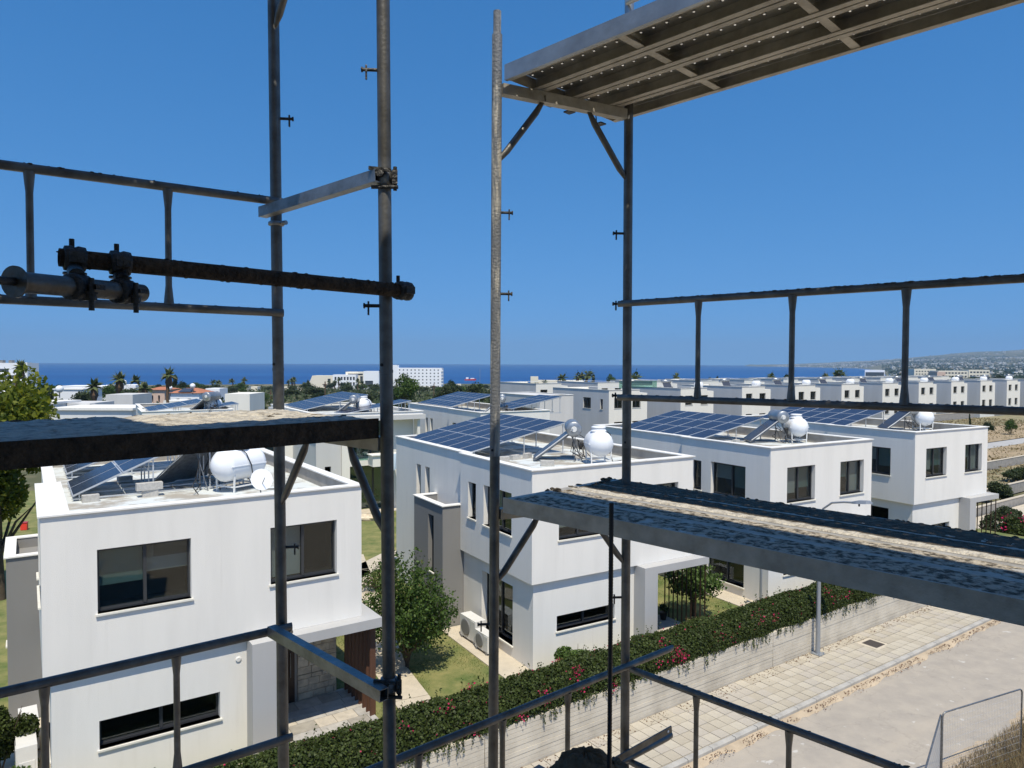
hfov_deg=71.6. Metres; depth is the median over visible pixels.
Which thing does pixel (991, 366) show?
hill town
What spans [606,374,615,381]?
tree
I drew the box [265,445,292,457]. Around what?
villa
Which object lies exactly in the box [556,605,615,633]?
window
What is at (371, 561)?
garden path
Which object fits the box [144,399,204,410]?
solar array
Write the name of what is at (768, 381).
row house
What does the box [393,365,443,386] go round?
hotel
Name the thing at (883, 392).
row house
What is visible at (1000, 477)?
weedy ground
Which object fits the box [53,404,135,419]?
building
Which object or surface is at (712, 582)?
garden tree
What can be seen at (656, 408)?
row house
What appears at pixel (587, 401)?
window
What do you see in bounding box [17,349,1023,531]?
terrain
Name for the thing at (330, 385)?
tree
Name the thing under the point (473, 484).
window
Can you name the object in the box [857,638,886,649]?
manhole cover
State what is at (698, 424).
solar array
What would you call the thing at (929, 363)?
hill town
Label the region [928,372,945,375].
hotel
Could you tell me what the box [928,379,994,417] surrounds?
row house
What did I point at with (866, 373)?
window
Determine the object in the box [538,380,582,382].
building
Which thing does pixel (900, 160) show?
sky
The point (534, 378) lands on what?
building
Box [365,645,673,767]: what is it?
guardrail
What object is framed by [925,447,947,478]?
window
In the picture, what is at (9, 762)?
villa apron
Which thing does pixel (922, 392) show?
row house
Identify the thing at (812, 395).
window
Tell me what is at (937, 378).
row house
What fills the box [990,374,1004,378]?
tree
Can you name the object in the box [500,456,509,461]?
concrete block
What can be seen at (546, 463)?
concrete block
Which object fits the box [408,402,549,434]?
villa
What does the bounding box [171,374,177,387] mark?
tree
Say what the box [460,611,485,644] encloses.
air conditioner
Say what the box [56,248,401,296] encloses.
rusty tube
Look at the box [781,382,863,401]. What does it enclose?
row house
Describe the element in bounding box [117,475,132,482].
concrete block
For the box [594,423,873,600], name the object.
villa
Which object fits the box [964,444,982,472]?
window
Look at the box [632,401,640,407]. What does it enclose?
window
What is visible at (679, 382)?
row house
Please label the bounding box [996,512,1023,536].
bush
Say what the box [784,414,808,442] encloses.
water tank
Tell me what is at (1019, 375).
town trees
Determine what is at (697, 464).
window
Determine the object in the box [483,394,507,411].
solar water heater
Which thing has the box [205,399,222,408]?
water tank
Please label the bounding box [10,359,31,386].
palm tree
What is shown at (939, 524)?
window
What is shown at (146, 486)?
concrete block
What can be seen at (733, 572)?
window
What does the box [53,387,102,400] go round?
building
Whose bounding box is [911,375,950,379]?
row house
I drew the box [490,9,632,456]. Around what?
scaffold
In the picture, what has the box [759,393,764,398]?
window
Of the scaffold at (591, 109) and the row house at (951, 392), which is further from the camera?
the row house at (951, 392)
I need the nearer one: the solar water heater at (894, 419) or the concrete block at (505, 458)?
the concrete block at (505, 458)
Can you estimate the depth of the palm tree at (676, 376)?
240.06 m
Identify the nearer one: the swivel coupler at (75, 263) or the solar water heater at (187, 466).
the swivel coupler at (75, 263)
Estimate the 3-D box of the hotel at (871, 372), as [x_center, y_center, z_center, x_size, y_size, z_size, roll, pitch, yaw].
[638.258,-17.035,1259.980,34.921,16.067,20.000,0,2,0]
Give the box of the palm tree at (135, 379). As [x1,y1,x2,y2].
[127,374,141,392]
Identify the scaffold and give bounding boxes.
[267,0,392,372]
[273,371,395,767]
[477,448,630,767]
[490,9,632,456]
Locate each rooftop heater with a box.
[661,379,671,387]
[720,379,730,385]
[772,378,781,384]
[817,377,826,383]
[858,377,866,382]
[894,376,900,381]
[926,376,934,380]
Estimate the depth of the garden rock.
44.07 m
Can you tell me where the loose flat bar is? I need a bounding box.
[612,726,671,760]
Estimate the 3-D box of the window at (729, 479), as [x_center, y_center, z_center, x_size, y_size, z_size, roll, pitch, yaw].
[9.552,4.126,30.490,0.955,1.445,1.980,-1,2,-31]
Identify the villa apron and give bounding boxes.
[1,718,255,767]
[443,625,527,678]
[676,577,754,605]
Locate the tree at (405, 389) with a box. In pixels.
[393,373,419,407]
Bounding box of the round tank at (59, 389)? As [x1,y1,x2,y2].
[55,385,63,397]
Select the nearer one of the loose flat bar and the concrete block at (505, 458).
the loose flat bar
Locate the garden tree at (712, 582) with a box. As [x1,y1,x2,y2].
[661,560,726,615]
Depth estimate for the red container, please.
41.25 m
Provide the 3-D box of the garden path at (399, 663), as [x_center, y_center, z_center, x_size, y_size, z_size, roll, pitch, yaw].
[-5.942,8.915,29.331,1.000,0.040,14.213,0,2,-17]
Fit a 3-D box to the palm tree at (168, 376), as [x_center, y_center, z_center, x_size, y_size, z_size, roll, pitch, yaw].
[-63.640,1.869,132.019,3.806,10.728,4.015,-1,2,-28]
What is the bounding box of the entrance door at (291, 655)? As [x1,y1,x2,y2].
[276,649,294,702]
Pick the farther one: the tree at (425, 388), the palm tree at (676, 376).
the tree at (425, 388)
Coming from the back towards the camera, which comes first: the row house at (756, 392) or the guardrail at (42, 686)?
the row house at (756, 392)
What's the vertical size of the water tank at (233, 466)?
1.391 m
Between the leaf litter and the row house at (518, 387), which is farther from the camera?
the row house at (518, 387)
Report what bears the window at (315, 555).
in the corner villa at (104, 580)
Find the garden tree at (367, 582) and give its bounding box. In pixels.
[362,558,381,590]
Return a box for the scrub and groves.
[52,385,489,408]
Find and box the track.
[987,438,1023,448]
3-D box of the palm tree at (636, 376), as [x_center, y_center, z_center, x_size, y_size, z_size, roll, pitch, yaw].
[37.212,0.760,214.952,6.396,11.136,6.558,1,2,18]
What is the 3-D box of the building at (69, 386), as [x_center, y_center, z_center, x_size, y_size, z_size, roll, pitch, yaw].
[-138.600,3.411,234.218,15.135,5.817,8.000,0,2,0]
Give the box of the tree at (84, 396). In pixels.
[70,390,92,400]
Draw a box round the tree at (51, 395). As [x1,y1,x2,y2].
[45,385,53,398]
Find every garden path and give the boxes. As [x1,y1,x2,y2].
[362,551,395,575]
[362,554,406,673]
[376,668,430,710]
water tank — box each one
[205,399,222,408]
[210,448,273,492]
[355,396,371,411]
[584,426,621,462]
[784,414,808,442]
[911,412,933,430]
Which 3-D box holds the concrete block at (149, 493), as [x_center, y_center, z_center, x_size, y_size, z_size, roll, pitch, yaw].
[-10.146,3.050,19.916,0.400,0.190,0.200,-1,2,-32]
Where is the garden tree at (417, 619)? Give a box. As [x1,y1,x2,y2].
[362,547,458,667]
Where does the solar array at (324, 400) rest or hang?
on the villa at (333, 458)
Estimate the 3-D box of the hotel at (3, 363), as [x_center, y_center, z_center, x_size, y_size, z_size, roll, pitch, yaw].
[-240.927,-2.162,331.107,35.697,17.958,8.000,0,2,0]
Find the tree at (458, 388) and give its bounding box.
[435,384,463,394]
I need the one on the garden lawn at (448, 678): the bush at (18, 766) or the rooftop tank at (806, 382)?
the bush at (18, 766)
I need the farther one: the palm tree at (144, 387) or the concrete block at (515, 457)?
the palm tree at (144, 387)
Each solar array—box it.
[63,455,178,478]
[67,453,213,499]
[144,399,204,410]
[190,401,238,409]
[284,391,367,410]
[334,399,410,412]
[410,414,565,457]
[418,392,489,411]
[500,395,561,412]
[621,410,763,440]
[761,407,885,426]
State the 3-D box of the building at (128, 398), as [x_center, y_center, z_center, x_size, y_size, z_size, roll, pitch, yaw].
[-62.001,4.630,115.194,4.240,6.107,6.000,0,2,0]
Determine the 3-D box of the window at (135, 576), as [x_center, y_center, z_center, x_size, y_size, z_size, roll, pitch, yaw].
[-8.733,4.440,16.833,2.030,1.495,0.955,-1,2,-34]
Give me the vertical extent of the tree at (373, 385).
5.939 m
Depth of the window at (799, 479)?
29.82 m
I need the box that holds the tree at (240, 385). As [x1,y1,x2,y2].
[233,383,249,388]
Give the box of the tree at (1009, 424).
[1004,419,1017,434]
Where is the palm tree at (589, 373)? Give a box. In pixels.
[580,369,593,381]
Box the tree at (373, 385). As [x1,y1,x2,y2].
[367,383,379,389]
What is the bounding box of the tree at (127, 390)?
[122,387,133,392]
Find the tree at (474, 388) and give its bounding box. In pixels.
[465,382,484,401]
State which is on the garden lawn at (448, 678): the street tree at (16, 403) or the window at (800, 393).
the street tree at (16, 403)
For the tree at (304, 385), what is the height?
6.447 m
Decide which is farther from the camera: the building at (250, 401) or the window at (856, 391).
the window at (856, 391)
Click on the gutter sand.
(738, 745)
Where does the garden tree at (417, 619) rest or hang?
on the garden lawn at (448, 678)
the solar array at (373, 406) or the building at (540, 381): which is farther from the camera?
the building at (540, 381)
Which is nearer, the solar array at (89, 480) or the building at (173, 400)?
the solar array at (89, 480)
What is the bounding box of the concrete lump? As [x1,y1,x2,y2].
[549,746,628,767]
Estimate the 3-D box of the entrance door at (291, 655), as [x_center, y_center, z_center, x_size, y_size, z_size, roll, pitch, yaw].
[-6.667,8.029,20.139,1.000,2.350,0.124,-1,2,-34]
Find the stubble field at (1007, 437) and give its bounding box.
[988,423,1023,441]
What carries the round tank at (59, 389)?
on the terrain at (31, 479)
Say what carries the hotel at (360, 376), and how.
on the terrain at (31, 479)
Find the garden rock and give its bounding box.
[361,514,373,520]
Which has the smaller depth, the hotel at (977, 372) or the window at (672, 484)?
the window at (672, 484)
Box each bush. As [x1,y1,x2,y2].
[0,705,40,767]
[12,758,39,767]
[554,646,590,660]
[978,514,996,531]
[987,481,1013,499]
[989,505,1023,520]
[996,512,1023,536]
[1001,467,1023,480]
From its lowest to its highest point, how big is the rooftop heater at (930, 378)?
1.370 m
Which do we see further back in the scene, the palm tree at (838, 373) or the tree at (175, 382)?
the tree at (175, 382)
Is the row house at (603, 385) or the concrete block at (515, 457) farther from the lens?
the row house at (603, 385)
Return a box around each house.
[148,387,179,402]
[169,388,214,399]
[500,381,567,392]
[553,386,646,438]
[557,380,621,389]
[610,380,676,387]
[616,379,650,380]
[631,385,713,417]
[657,379,722,387]
[682,384,770,415]
[700,378,764,385]
[734,383,819,409]
[739,378,801,383]
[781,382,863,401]
[784,377,835,382]
[807,377,859,381]
[827,381,900,418]
[837,377,894,380]
[860,380,936,416]
[864,376,919,380]
[894,380,966,413]
[908,376,944,379]
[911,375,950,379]
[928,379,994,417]
[964,379,1019,415]
[975,378,1023,406]
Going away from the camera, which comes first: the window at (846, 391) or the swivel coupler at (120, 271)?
the swivel coupler at (120, 271)
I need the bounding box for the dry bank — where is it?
[988,722,1022,767]
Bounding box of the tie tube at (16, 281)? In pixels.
[0,265,149,301]
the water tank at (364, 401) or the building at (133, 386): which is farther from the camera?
the building at (133, 386)
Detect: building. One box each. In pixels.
[50,400,80,418]
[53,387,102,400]
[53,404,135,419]
[63,385,107,399]
[66,401,113,405]
[106,393,151,404]
[123,384,140,389]
[163,399,201,402]
[205,388,227,400]
[225,392,264,410]
[251,386,260,390]
[500,392,573,436]
[530,376,537,382]
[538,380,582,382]
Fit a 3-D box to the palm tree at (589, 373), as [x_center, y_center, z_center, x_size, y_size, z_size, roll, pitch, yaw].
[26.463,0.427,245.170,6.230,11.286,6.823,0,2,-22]
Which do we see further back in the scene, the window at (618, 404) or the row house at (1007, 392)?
the row house at (1007, 392)
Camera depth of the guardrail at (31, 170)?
2.79 m
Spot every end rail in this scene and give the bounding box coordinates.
[258,166,397,226]
[267,624,402,702]
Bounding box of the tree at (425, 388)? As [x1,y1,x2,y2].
[419,386,429,392]
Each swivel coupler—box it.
[62,238,105,310]
[109,244,147,312]
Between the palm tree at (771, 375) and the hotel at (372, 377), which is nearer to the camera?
the palm tree at (771, 375)
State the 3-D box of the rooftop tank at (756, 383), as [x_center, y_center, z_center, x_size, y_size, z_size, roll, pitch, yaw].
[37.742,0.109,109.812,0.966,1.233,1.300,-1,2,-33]
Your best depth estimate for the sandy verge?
19.57 m
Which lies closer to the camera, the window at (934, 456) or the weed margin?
the window at (934, 456)
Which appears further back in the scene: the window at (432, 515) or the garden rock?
the garden rock
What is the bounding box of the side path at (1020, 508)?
[976,504,1023,528]
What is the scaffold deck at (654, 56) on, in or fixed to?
on the scaffold at (591, 109)
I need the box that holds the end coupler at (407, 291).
[393,275,414,300]
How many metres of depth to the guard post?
3.69 m
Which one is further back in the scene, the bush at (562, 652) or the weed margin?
the weed margin
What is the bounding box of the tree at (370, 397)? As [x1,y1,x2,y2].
[351,390,374,399]
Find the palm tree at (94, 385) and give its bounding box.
[81,378,103,400]
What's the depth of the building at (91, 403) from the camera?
99.94 m
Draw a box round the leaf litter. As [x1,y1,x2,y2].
[520,605,999,767]
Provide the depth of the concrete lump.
2.87 m
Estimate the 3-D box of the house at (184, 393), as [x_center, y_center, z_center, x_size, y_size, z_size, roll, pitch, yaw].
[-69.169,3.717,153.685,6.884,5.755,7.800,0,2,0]
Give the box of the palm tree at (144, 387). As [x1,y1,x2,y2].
[134,381,154,393]
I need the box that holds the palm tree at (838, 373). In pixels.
[829,368,847,376]
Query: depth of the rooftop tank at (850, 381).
124.61 m
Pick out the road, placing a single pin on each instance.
(895, 718)
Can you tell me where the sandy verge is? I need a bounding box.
[942,708,1023,767]
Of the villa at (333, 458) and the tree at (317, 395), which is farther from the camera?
the tree at (317, 395)
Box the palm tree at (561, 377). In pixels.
[556,372,570,381]
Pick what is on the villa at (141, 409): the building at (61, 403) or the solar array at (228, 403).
the solar array at (228, 403)
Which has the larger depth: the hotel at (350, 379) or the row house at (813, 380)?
the hotel at (350, 379)
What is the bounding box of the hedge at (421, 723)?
[154,581,882,767]
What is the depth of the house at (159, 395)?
165.19 m
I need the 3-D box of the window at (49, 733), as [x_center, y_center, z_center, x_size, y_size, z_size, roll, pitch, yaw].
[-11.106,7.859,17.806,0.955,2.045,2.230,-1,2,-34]
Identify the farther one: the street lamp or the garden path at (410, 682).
the street lamp
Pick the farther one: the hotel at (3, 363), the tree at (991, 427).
the hotel at (3, 363)
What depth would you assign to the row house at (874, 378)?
182.31 m
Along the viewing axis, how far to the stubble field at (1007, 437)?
111.12 m
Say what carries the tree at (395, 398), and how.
on the terrain at (31, 479)
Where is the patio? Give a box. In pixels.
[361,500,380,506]
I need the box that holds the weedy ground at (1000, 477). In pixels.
[987,464,1023,483]
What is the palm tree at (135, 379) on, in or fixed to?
on the terrain at (31, 479)
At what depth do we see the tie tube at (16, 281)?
1.65 m
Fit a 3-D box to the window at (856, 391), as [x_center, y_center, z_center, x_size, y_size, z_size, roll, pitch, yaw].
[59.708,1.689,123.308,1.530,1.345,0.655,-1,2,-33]
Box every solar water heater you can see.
[154,452,250,494]
[190,391,220,411]
[338,394,360,412]
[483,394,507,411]
[533,419,590,461]
[743,409,796,442]
[877,411,933,430]
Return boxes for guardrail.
[0,160,283,316]
[0,622,292,767]
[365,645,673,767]
[617,273,1023,415]
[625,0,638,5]
[628,667,909,767]
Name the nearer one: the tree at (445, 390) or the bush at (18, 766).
the bush at (18, 766)
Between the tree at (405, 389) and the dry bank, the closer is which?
the dry bank
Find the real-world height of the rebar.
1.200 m
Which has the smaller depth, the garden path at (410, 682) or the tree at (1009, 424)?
the garden path at (410, 682)
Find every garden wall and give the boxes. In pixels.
[886,413,973,421]
[976,480,1023,502]
[976,494,1023,516]
[987,455,1023,470]
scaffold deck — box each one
[0,409,378,469]
[503,477,1023,625]
[504,0,1023,125]
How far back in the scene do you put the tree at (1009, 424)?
110.16 m
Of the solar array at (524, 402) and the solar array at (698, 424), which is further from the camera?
the solar array at (524, 402)
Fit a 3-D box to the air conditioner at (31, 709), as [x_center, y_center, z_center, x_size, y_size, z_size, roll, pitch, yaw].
[-12.325,8.813,18.104,0.452,0.792,1.046,-1,2,-36]
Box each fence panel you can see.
[925,714,941,767]
[941,689,1022,767]
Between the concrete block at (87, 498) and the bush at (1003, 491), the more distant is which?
the bush at (1003, 491)
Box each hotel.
[0,360,38,393]
[310,375,332,388]
[333,374,357,389]
[346,372,363,384]
[363,371,379,389]
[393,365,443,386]
[859,370,884,375]
[908,369,935,375]
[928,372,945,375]
[930,371,967,377]
[959,370,989,377]
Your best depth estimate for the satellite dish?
20.08 m
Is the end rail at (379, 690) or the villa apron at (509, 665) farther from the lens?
the villa apron at (509, 665)
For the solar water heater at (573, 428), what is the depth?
27.18 m
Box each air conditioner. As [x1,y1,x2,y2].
[14,731,37,767]
[18,704,39,749]
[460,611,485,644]
[475,627,488,655]
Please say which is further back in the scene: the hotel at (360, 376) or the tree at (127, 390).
the hotel at (360, 376)
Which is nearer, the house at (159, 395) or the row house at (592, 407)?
the row house at (592, 407)
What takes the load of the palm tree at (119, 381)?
on the terrain at (31, 479)
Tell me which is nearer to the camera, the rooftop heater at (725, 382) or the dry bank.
the dry bank
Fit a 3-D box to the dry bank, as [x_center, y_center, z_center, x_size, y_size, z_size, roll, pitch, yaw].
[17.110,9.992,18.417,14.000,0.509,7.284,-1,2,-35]
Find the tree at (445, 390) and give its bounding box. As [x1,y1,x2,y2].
[435,383,459,396]
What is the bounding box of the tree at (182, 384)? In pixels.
[174,380,187,387]
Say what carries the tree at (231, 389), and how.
on the terrain at (31, 479)
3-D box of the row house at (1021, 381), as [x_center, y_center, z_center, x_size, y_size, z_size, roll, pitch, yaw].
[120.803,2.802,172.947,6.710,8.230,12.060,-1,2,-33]
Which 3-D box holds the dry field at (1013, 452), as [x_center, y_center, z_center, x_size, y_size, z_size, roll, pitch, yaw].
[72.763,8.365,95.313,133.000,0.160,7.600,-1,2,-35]
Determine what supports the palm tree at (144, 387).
on the terrain at (31, 479)
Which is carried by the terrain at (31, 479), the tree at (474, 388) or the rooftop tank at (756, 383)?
the tree at (474, 388)
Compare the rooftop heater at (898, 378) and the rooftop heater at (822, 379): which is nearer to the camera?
the rooftop heater at (822, 379)
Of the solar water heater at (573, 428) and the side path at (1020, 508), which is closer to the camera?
the solar water heater at (573, 428)
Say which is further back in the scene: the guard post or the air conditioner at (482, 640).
the air conditioner at (482, 640)
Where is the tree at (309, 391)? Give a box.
[300,385,326,394]
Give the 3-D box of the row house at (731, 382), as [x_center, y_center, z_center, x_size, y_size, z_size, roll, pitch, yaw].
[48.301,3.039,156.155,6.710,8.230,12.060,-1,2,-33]
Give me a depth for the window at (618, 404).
91.52 m
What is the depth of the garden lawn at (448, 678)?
24.33 m
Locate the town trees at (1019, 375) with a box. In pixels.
[802,354,1023,378]
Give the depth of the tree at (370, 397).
190.28 m
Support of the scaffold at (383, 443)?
on the terrain at (31, 479)
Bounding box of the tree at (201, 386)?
[200,385,214,387]
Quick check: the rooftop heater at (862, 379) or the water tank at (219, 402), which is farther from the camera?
the rooftop heater at (862, 379)
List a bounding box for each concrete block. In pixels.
[81,493,99,502]
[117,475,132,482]
[135,481,162,490]
[142,489,157,496]
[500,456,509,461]
[509,454,519,459]
[523,453,531,458]
[540,460,554,466]
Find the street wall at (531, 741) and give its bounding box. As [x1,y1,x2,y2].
[397,595,926,767]
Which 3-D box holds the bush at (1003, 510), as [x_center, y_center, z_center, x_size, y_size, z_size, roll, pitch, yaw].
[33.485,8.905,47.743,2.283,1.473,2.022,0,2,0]
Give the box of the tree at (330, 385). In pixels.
[324,383,335,388]
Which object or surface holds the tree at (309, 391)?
on the terrain at (31, 479)
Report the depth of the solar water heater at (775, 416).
33.84 m
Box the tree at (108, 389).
[102,383,122,398]
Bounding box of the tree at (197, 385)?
[187,382,203,387]
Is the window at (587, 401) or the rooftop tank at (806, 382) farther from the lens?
the rooftop tank at (806, 382)
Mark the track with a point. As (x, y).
(1006, 443)
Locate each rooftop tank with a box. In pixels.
[752,381,760,385]
[802,380,810,384]
[846,379,854,383]
[885,378,893,382]
[920,378,927,381]
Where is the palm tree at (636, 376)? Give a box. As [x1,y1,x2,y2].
[632,369,644,379]
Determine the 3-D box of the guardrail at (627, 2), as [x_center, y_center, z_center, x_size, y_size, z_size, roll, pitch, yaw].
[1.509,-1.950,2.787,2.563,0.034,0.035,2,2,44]
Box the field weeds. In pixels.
[936,417,1023,484]
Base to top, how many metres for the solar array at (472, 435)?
1.298 m
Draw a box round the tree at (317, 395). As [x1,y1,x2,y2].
[311,392,324,397]
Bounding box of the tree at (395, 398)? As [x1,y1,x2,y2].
[377,390,399,405]
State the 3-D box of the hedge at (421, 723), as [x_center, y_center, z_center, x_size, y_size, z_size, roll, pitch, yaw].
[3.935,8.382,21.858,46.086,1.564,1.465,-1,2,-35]
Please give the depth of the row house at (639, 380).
159.34 m
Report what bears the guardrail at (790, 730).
attached to the scaffold at (496, 515)
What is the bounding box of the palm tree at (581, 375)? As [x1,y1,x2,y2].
[573,370,587,381]
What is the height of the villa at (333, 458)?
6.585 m
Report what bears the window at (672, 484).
in the villa at (553, 589)
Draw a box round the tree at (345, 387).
[340,384,354,391]
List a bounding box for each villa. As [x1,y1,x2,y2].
[3,448,381,767]
[136,403,232,414]
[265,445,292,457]
[268,402,425,507]
[395,432,708,670]
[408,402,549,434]
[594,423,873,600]
[742,414,998,533]
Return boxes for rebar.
[607,502,613,767]
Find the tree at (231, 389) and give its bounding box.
[227,386,238,392]
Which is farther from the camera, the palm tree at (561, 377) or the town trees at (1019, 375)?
the town trees at (1019, 375)
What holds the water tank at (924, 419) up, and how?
on the villa at (937, 476)
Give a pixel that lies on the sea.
(64, 374)
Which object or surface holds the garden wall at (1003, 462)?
on the terrain at (31, 479)
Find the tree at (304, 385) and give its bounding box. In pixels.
[295,382,316,390]
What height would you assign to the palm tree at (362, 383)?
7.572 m
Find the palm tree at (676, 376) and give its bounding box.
[672,372,679,378]
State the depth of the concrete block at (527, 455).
28.08 m
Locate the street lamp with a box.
[810,500,872,655]
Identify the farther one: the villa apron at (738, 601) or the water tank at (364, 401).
the water tank at (364, 401)
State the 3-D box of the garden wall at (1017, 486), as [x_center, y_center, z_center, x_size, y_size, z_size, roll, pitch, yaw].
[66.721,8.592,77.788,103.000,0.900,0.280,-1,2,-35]
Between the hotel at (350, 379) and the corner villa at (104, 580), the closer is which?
the corner villa at (104, 580)
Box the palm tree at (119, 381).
[110,371,126,393]
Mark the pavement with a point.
(791, 687)
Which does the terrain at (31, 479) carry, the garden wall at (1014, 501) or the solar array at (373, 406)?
the garden wall at (1014, 501)
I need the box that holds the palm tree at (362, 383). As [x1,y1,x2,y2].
[359,381,365,391]
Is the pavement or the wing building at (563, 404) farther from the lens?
the wing building at (563, 404)
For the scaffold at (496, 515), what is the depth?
3.45 m
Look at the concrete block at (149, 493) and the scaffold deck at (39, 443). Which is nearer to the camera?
the scaffold deck at (39, 443)
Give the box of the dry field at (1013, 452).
[987,443,1023,460]
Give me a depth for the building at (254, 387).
430.61 m
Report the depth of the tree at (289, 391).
248.55 m
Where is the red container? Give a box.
[20,521,28,529]
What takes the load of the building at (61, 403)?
on the terrain at (31, 479)
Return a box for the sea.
[39,363,885,385]
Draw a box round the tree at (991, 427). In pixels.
[983,421,994,430]
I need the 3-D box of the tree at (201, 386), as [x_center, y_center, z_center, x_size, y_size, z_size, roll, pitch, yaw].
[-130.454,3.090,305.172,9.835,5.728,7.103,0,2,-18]
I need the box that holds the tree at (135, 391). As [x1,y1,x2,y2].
[129,388,141,392]
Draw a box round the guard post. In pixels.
[625,3,633,12]
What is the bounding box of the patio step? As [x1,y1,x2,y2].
[361,507,395,513]
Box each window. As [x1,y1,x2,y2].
[37,585,40,609]
[49,733,50,763]
[96,538,193,616]
[98,692,222,752]
[269,520,338,586]
[429,515,433,573]
[466,483,475,521]
[482,486,511,537]
[486,573,512,647]
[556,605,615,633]
[558,525,600,541]
[584,397,590,408]
[614,398,621,408]
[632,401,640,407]
[654,482,674,486]
[693,460,701,490]
[709,558,743,589]
[713,462,745,497]
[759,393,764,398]
[786,465,816,503]
[799,392,802,399]
[810,391,815,399]
[839,460,864,496]
[845,390,848,397]
[855,390,859,397]
[865,372,883,375]
[871,505,888,518]
[872,446,890,476]
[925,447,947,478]
[934,522,944,526]
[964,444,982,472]
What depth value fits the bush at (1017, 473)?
66.13 m
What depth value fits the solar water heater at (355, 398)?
48.28 m
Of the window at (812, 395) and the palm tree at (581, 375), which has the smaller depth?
the window at (812, 395)
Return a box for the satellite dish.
[251,469,272,492]
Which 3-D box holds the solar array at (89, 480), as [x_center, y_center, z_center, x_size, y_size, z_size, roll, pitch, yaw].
[-11.063,2.213,21.128,3.616,1.745,2.696,-1,2,-34]
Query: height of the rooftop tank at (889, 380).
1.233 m
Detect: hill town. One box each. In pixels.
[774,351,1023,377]
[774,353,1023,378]
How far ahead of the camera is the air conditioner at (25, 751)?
16.65 m
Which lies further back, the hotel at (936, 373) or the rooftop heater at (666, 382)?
the hotel at (936, 373)
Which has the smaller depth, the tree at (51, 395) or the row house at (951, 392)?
the row house at (951, 392)
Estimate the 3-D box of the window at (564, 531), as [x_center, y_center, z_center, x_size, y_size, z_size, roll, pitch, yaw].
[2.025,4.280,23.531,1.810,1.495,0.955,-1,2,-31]
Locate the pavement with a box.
[522,605,992,767]
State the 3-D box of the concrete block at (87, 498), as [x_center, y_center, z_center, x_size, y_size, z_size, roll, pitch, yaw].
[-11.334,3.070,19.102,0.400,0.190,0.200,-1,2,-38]
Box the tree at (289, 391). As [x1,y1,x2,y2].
[284,388,301,395]
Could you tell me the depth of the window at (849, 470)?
31.62 m
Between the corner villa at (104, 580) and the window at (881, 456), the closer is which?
the corner villa at (104, 580)
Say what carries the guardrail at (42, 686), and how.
attached to the scaffold at (383, 443)
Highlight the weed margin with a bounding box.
[937,415,1023,425]
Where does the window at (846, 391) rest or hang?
in the row house at (844, 392)
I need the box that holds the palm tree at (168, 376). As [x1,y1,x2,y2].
[160,366,179,402]
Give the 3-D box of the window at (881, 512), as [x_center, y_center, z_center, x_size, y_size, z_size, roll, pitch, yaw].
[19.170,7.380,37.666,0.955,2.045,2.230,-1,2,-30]
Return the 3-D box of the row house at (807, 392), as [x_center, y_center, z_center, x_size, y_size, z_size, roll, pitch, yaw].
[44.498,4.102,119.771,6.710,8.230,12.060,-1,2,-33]
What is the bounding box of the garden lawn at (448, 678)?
[0,490,1023,767]
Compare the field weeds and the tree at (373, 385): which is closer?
the field weeds
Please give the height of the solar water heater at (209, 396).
1.767 m
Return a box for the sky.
[0,0,1023,364]
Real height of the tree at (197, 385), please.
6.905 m
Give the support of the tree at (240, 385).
on the terrain at (31, 479)
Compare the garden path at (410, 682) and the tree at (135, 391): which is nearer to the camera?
the garden path at (410, 682)
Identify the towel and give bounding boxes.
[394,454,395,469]
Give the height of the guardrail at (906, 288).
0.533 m
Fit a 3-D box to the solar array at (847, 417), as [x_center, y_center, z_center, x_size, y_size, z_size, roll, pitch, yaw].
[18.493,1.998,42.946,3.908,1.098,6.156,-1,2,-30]
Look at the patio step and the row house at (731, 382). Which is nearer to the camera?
the patio step
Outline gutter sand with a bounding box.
[680,620,1000,767]
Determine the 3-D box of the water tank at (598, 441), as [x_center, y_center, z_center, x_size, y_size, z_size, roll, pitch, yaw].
[3.532,2.289,26.729,1.549,1.410,1.350,0,2,-9]
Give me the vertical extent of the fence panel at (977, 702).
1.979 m
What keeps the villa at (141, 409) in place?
on the garden lawn at (448, 678)
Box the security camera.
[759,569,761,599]
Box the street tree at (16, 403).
[0,363,60,600]
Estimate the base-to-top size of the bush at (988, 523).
1.841 m
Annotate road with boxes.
[704,621,1023,767]
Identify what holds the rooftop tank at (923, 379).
on the row house at (922, 392)
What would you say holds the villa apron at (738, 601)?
on the garden lawn at (448, 678)
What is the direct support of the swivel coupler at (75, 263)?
attached to the rusty tube at (165, 267)
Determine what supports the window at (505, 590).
in the villa at (553, 589)
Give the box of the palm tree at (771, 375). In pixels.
[766,372,775,377]
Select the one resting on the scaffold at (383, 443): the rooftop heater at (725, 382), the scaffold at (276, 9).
the scaffold at (276, 9)
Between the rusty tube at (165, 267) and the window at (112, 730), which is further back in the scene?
the window at (112, 730)

